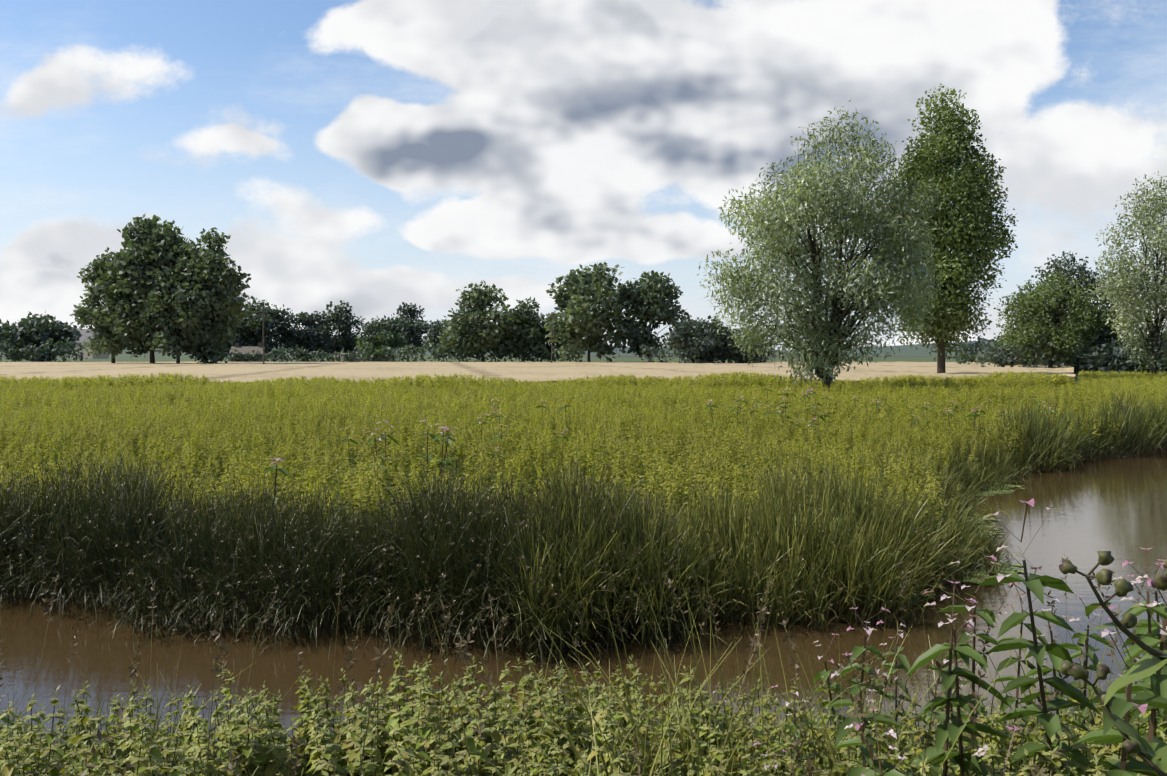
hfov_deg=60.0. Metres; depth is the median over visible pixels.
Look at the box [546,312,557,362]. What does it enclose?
pole
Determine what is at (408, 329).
tree
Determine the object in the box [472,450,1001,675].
reeds
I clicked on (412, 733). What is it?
nettles
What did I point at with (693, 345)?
tree
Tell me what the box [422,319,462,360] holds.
tree
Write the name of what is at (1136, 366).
bush
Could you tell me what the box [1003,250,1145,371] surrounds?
tree
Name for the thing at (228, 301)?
tree
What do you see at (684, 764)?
reedgrass plants
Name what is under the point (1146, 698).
balsam plants
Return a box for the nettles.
[0,648,1166,775]
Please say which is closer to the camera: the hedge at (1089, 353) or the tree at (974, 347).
the hedge at (1089, 353)
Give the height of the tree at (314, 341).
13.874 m
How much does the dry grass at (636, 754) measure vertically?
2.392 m
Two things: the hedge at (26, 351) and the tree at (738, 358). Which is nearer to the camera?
the tree at (738, 358)
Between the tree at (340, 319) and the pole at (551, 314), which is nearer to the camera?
the pole at (551, 314)
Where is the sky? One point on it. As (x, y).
(374, 156)
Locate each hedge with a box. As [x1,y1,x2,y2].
[0,337,87,361]
[228,344,368,361]
[356,338,582,361]
[639,343,766,362]
[952,349,989,363]
[978,332,1166,373]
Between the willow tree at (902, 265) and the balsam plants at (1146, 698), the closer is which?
the balsam plants at (1146, 698)
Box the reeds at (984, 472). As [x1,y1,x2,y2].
[832,417,1091,590]
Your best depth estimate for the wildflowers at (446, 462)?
20.11 m
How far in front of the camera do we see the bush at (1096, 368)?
144.95 m
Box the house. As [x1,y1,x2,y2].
[69,326,108,358]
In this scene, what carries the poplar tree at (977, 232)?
on the ground at (910, 354)
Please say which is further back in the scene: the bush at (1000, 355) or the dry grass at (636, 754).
the bush at (1000, 355)
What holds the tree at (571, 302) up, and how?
on the ground at (910, 354)
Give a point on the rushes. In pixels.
(418, 551)
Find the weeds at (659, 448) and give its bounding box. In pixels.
[0,398,1083,557]
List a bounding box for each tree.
[0,311,81,361]
[70,247,131,362]
[93,213,192,362]
[132,258,213,363]
[149,227,251,363]
[213,318,252,361]
[237,296,297,361]
[279,311,333,361]
[318,300,367,361]
[354,316,407,361]
[384,302,431,359]
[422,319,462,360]
[437,280,522,361]
[499,296,550,361]
[534,312,577,361]
[541,262,631,361]
[609,270,691,361]
[661,315,730,362]
[697,100,943,391]
[718,327,775,362]
[877,84,1017,372]
[953,336,1003,361]
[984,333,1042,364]
[994,268,1112,367]
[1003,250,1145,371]
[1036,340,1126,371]
[1092,170,1166,374]
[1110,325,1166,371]
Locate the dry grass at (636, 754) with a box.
[0,556,1150,775]
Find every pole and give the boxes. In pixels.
[257,306,269,363]
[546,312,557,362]
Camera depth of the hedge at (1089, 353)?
128.25 m
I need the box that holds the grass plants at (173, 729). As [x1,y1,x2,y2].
[0,679,1145,775]
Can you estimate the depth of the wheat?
111.75 m
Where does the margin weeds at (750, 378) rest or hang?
on the ground at (910, 354)
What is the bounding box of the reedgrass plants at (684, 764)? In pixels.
[0,584,1140,775]
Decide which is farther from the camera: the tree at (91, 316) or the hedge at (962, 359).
the tree at (91, 316)
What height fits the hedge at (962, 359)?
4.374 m
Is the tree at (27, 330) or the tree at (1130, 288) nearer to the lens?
the tree at (1130, 288)
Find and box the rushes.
[0,440,732,675]
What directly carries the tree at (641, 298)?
on the ground at (910, 354)
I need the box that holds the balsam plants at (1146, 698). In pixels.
[0,498,1166,775]
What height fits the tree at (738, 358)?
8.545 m
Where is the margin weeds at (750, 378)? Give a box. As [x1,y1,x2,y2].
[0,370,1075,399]
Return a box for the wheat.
[0,361,1075,387]
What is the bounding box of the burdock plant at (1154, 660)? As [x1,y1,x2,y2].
[1059,551,1166,775]
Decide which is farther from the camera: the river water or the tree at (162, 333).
the tree at (162, 333)
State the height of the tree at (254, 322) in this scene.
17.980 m
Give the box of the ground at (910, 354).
[0,326,1166,646]
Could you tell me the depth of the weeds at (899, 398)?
39.51 m
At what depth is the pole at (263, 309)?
172.32 m
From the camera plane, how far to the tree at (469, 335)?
221.50 m
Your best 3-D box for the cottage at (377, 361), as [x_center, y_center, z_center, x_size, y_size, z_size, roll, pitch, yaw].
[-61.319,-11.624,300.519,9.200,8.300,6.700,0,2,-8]
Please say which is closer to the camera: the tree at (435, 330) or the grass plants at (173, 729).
the grass plants at (173, 729)
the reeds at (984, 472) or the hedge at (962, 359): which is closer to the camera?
the reeds at (984, 472)
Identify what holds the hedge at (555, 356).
on the ground at (910, 354)
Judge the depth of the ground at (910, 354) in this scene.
317.94 m
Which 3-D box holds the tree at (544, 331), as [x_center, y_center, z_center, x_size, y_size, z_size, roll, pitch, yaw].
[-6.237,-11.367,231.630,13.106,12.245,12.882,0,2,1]
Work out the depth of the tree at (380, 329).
248.61 m
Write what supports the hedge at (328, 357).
on the ground at (910, 354)
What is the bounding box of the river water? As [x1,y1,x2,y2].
[0,450,1166,762]
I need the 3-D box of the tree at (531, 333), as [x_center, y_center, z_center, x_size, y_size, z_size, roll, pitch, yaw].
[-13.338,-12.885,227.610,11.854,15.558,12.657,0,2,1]
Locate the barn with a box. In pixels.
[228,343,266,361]
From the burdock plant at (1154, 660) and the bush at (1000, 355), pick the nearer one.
the burdock plant at (1154, 660)
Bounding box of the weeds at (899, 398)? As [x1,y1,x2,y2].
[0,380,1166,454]
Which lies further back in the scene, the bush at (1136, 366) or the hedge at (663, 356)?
the hedge at (663, 356)
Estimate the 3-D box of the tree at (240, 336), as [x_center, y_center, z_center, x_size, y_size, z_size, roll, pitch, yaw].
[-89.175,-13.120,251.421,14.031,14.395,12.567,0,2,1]
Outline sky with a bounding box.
[0,0,1166,349]
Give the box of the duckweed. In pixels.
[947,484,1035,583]
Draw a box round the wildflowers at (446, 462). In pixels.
[262,385,1124,530]
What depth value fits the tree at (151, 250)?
181.72 m
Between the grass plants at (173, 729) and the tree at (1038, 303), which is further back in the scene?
the tree at (1038, 303)

